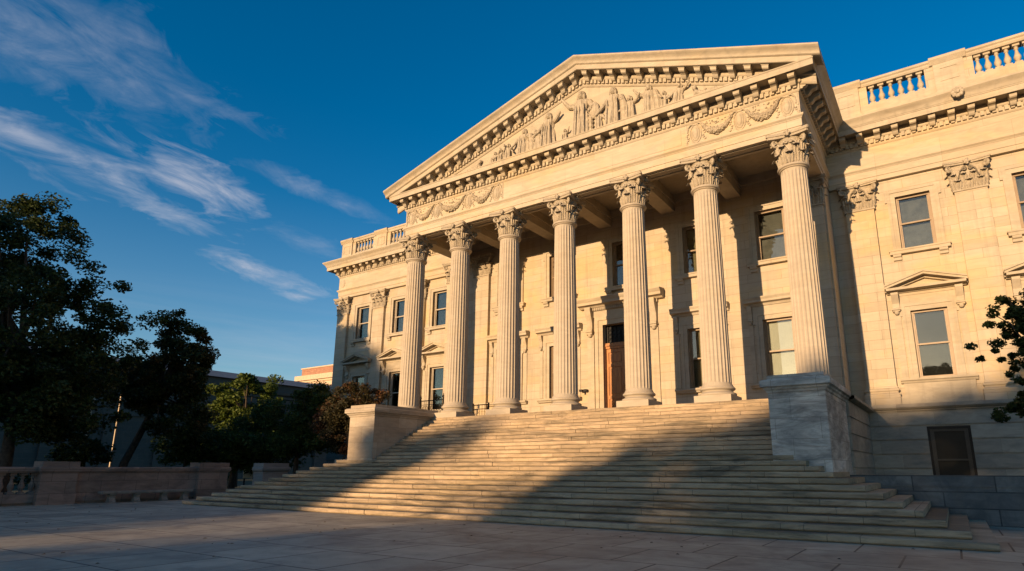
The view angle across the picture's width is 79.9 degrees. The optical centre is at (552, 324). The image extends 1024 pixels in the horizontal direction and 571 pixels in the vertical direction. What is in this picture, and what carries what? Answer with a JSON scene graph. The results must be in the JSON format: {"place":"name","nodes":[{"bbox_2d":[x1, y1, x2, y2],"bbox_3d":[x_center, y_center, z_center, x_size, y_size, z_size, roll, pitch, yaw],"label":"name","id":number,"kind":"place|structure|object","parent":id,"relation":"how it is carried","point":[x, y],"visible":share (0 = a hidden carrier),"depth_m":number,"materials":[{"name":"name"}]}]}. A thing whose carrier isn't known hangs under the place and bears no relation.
{"place":"outdoors","nodes":[
{"label":"outdoors","id":0,"kind":"place"},
{"bbox_2d":[12,479,251,503],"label":"lawn","id":1,"kind":"structure","parent":0,"point":[239,484],"depth_m":53.51,"materials":[{"name":"green plant"}]},
{"bbox_2d":[44,431,115,466],"bbox_3d":[-29.025,8.590,37.905,3.764,3.955,3.640,-8,-16,32],"label":"clipped tree","id":2,"kind":"object","parent":1,"relation":"on","point":[84,452],"visible":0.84,"depth_m":37.22,"materials":[{"name":"green plant"}]},
{"bbox_2d":[0,191,167,493],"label":"shade tree","id":3,"kind":"object","parent":1,"relation":"on","point":[38,404],"visible":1,"depth_m":31.78,"materials":[{"name":"green plant"}]},
{"bbox_2d":[109,396,121,466],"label":"lamp post","id":4,"kind":"object","parent":1,"relation":"on","point":[114,434],"visible":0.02,"depth_m":42.46,"materials":[{"name":"beige metal"}]},
{"bbox_2d":[0,461,230,506],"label":"terrace wall","id":5,"kind":"structure","parent":1,"relation":"on","point":[58,482],"depth_m":28.63,"materials":[{"name":"stone"}]},
{"bbox_2d":[13,472,229,486],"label":"hedge","id":6,"kind":"object","parent":1,"relation":"on","point":[25,478],"visible":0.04,"depth_m":45.28,"materials":[{"name":"green plant"}]},
{"bbox_2d":[89,308,220,466],"bbox_3d":[-25.640,4.851,39.557,8.051,12.101,5.782,-4,-14,17],"label":"turning tree","id":7,"kind":"object","parent":1,"relation":"on","point":[187,371],"visible":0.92,"depth_m":38.90,"materials":[{"name":"green plant"}]},
{"bbox_2d":[149,424,305,488],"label":"dark tree","id":8,"kind":"object","parent":1,"relation":"on","point":[237,458],"visible":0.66,"depth_m":41.89,"materials":[{"name":"green plant"}]},
{"bbox_2d":[200,373,285,486],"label":"young tree","id":9,"kind":"object","parent":1,"relation":"on","point":[228,403],"visible":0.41,"depth_m":49.66,"materials":[{"name":"green plant"}]},
{"bbox_2d":[243,469,252,484],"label":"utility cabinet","id":10,"kind":"object","parent":1,"relation":"on","point":[246,475],"visible":0.31,"depth_m":44.64,"materials":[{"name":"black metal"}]},
{"bbox_2d":[252,463,290,484],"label":"gate pier","id":11,"kind":"structure","parent":1,"relation":"on","point":[263,471],"depth_m":35.47,"materials":[{"name":"grey stone"}]},
{"bbox_2d":[217,380,344,473],"bbox_3d":[-17.273,7.346,40.136,9.730,7.416,6.609,-8,-16,32],"label":"broad tree","id":12,"kind":"object","parent":1,"relation":"on","point":[293,436],"visible":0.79,"depth_m":39.05,"materials":[{"name":"green plant"}]},
{"bbox_2d":[0,346,330,480],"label":"long building","id":13,"kind":"structure","parent":0,"point":[27,454],"depth_m":79.64,"materials":[{"name":"stone"}]},
{"bbox_2d":[294,364,332,385],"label":"brick building","id":14,"kind":"structure","parent":0,"point":[324,373],"depth_m":149.70,"materials":[{"name":"orange brick"}]},
{"bbox_2d":[472,402,489,414],"bbox_3d":[-3.996,4.874,33.951,1.170,1.050,0.070,-8,-16,32],"label":"iron railing","id":15,"kind":"object","parent":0,"point":[473,408],"visible":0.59,"depth_m":34.04,"materials":[{"name":"black metal"}]},
{"bbox_2d":[0,499,1023,570],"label":"plaza","id":16,"kind":"structure","parent":0,"point":[157,535],"depth_m":12.32,"materials":[{"name":"grey stone"}]},
{"bbox_2d":[98,489,192,502],"bbox_3d":[-19.735,8.322,29.720,0.520,0.520,4.060,-8,-16,32],"label":"stone bench","id":17,"kind":"object","parent":16,"relation":"on","point":[136,494],"visible":0.99,"depth_m":29.40,"materials":[{"name":"grey stone"}]},
{"bbox_2d":[182,398,999,551],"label":"stone staircase","id":18,"kind":"structure","parent":16,"relation":"on","point":[716,468],"depth_m":20.08,"materials":[{"name":"beige stone"}]},
{"bbox_2d":[345,404,437,459],"bbox_3d":[-7.875,6.266,29.979,2.080,4.320,4.360,-8,-16,32],"label":"stair pedestal","id":19,"kind":"object","parent":18,"relation":"on","point":[375,430],"visible":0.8,"depth_m":28.73,"materials":[{"name":"stone"}]},
{"bbox_2d":[759,371,852,474],"bbox_3d":[8.449,3.921,19.772,2.030,4.210,4.360,-8,-16,32],"label":"stair pedestal","id":20,"kind":"object","parent":18,"relation":"on","point":[808,417],"visible":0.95,"depth_m":18.37,"materials":[{"name":"grey stone"}]},
{"bbox_2d":[0,0,1023,380],"label":"sky","id":21,"kind":"structure","parent":0,"point":[212,155],"materials":[{"name":"blue"}]},
{"label":"planting bed","id":22,"kind":"structure","parent":0,"visible":0},
{"bbox_2d":[964,288,1023,422],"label":"ornamental tree","id":23,"kind":"object","parent":22,"relation":"on","point":[1016,314],"visible":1,"depth_m":18.21,"materials":[{"name":"green plant"}]},
{"label":"ground","id":24,"kind":"structure","parent":0,"visible":0},
{"bbox_2d":[322,32,1023,475],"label":"government building","id":25,"kind":"structure","parent":24,"relation":"on","point":[670,226],"depth_m":28.11,"materials":[{"name":"stone"}]},
{"bbox_2d":[340,353,371,397],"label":"window","id":26,"kind":"structure","parent":25,"relation":"in","point":[354,365],"depth_m":45.59,"materials":[{"name":"stone"}]},
{"bbox_2d":[348,301,372,346],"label":"window","id":27,"kind":"structure","parent":25,"relation":"in","point":[365,313],"depth_m":46.62,"materials":[{"name":"stone"}]},
{"bbox_2d":[376,348,400,405],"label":"window","id":28,"kind":"structure","parent":25,"relation":"in","point":[390,360],"depth_m":43.58,"materials":[{"name":"stone"}]},
{"bbox_2d":[385,294,404,340],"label":"window","id":29,"kind":"structure","parent":25,"relation":"in","point":[399,306],"depth_m":44.66,"materials":[{"name":"stone"}]},
{"bbox_2d":[419,393,443,410],"bbox_3d":[-6.841,4.569,34.555,1.930,1.320,0.140,-8,-16,32],"label":"iron railing","id":30,"kind":"object","parent":25,"relation":"on","point":[431,408],"visible":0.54,"depth_m":34.50,"materials":[{"name":"black metal"}]},
{"bbox_2d":[421,342,444,412],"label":"window","id":31,"kind":"structure","parent":25,"relation":"in","point":[433,352],"depth_m":41.41,"materials":[{"name":"stone"}]},
{"bbox_2d":[424,285,446,334],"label":"window","id":32,"kind":"structure","parent":25,"relation":"in","point":[440,297],"depth_m":42.54,"materials":[{"name":"stone"}]},
{"bbox_2d":[486,330,528,406],"bbox_3d":[-2.537,2.597,35.777,2.900,4.280,0.890,-8,-16,32],"label":"door frame","id":33,"kind":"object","parent":25,"relation":"in","point":[523,335],"depth_m":35.39,"materials":[{"name":"stone"}]},
{"bbox_2d":[492,257,525,315],"bbox_3d":[-2.496,-2.290,36.991,2.360,3.350,0.740,-8,-16,32],"label":"window","id":34,"kind":"structure","parent":25,"relation":"in","point":[521,260],"depth_m":36.60,"materials":[{"name":"stone"}]},
{"bbox_2d":[535,322,581,403],"bbox_3d":[0.443,2.159,33.916,2.900,4.280,0.890,-8,-16,32],"label":"window","id":35,"kind":"structure","parent":25,"relation":"in","point":[545,335],"depth_m":34.23,"materials":[{"name":"stone"}]},
{"bbox_2d":[540,245,577,307],"bbox_3d":[0.483,-2.728,35.131,2.360,3.350,0.740,-8,-16,32],"label":"window","id":36,"kind":"structure","parent":25,"relation":"in","point":[546,255],"depth_m":35.45,"materials":[{"name":"stone"}]},
{"bbox_2d":[579,389,587,394],"bbox_3d":[1.684,3.578,32.526,0.440,0.260,0.300,-8,-16,32],"label":"security camera","id":37,"kind":"object","parent":25,"relation":"attached to","point":[583,390],"visible":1,"depth_m":32.45,"materials":[{"name":"black metal"}]},
{"bbox_2d":[603,235,623,294],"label":"window","id":38,"kind":"structure","parent":25,"relation":"in","point":[618,247],"depth_m":33.37,"materials":[{"name":"stone"}]},
{"bbox_2d":[577,286,663,408],"bbox_3d":[3.667,1.575,31.873,4.880,6.520,1.280,-8,-16,32],"label":"doorway","id":39,"kind":"structure","parent":25,"relation":"in","point":[606,309],"depth_m":32.36,"materials":[{"name":"stone"}]},
{"bbox_2d":[673,219,696,284],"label":"window","id":40,"kind":"structure","parent":25,"relation":"in","point":[689,248],"depth_m":31.24,"materials":[{"name":"stone"}]},
{"bbox_2d":[669,301,728,393],"bbox_3d":[7.277,1.155,29.648,2.900,4.280,0.890,-8,-16,32],"label":"window","id":41,"kind":"structure","parent":25,"relation":"in","point":[688,317],"depth_m":30.05,"materials":[{"name":"stone"}]},
{"bbox_2d":[744,199,787,272],"bbox_3d":[10.382,-4.182,28.950,2.360,3.350,0.740,-8,-16,32],"label":"window","id":42,"kind":"structure","parent":25,"relation":"in","point":[770,226],"depth_m":29.21,"materials":[{"name":"stone"}]},
{"bbox_2d":[742,292,796,388],"bbox_3d":[10.341,0.704,27.735,2.900,4.280,0.890,-8,-16,32],"label":"window","id":43,"kind":"structure","parent":25,"relation":"in","point":[779,335],"depth_m":28.05,"materials":[{"name":"stone"}]},
{"bbox_2d":[883,181,950,261],"bbox_3d":[16.286,-4.560,27.344,2.360,3.350,0.740,-8,-16,32],"label":"window","id":44,"kind":"structure","parent":25,"relation":"in","point":[915,232],"depth_m":27.49,"materials":[{"name":"stone"}]},
{"bbox_2d":[884,269,984,403],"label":"window","id":45,"kind":"structure","parent":25,"relation":"in","point":[938,378],"depth_m":26.10,"materials":[{"name":"stone"}]},
{"bbox_2d":[927,425,977,474],"bbox_3d":[16.364,5.451,24.943,1.520,2.600,0.370,-8,-16,32],"label":"basement window","id":46,"kind":"structure","parent":25,"relation":"in","point":[952,452],"depth_m":24.94,"materials":[{"name":"brown glass"}]},
{"bbox_2d":[998,163,1023,242],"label":"window","id":47,"kind":"structure","parent":25,"relation":"in","point":[1013,184],"depth_m":25.48,"materials":[{"name":"stone"}]},
{"bbox_2d":[1003,261,1023,336],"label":"window","id":48,"kind":"structure","parent":25,"relation":"in","point":[1015,272],"depth_m":24.57,"materials":[{"name":"stone"}]},
{"bbox_2d":[850,475,1023,527],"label":"retaining wall","id":49,"kind":"structure","parent":24,"relation":"on","point":[995,500],"depth_m":17.20,"materials":[{"name":"grey stone"}]},
{"label":"lawn","id":50,"kind":"structure","parent":0,"visible":0},
{"bbox_2d":[308,380,391,458],"bbox_3d":[-11.256,6.334,33.618,5.191,6.434,3.655,-8,-16,32],"label":"russet tree","id":51,"kind":"object","parent":50,"relation":"on","point":[338,419],"visible":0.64,"depth_m":33.14,"materials":[{"name":"brown plant"}]}
]}

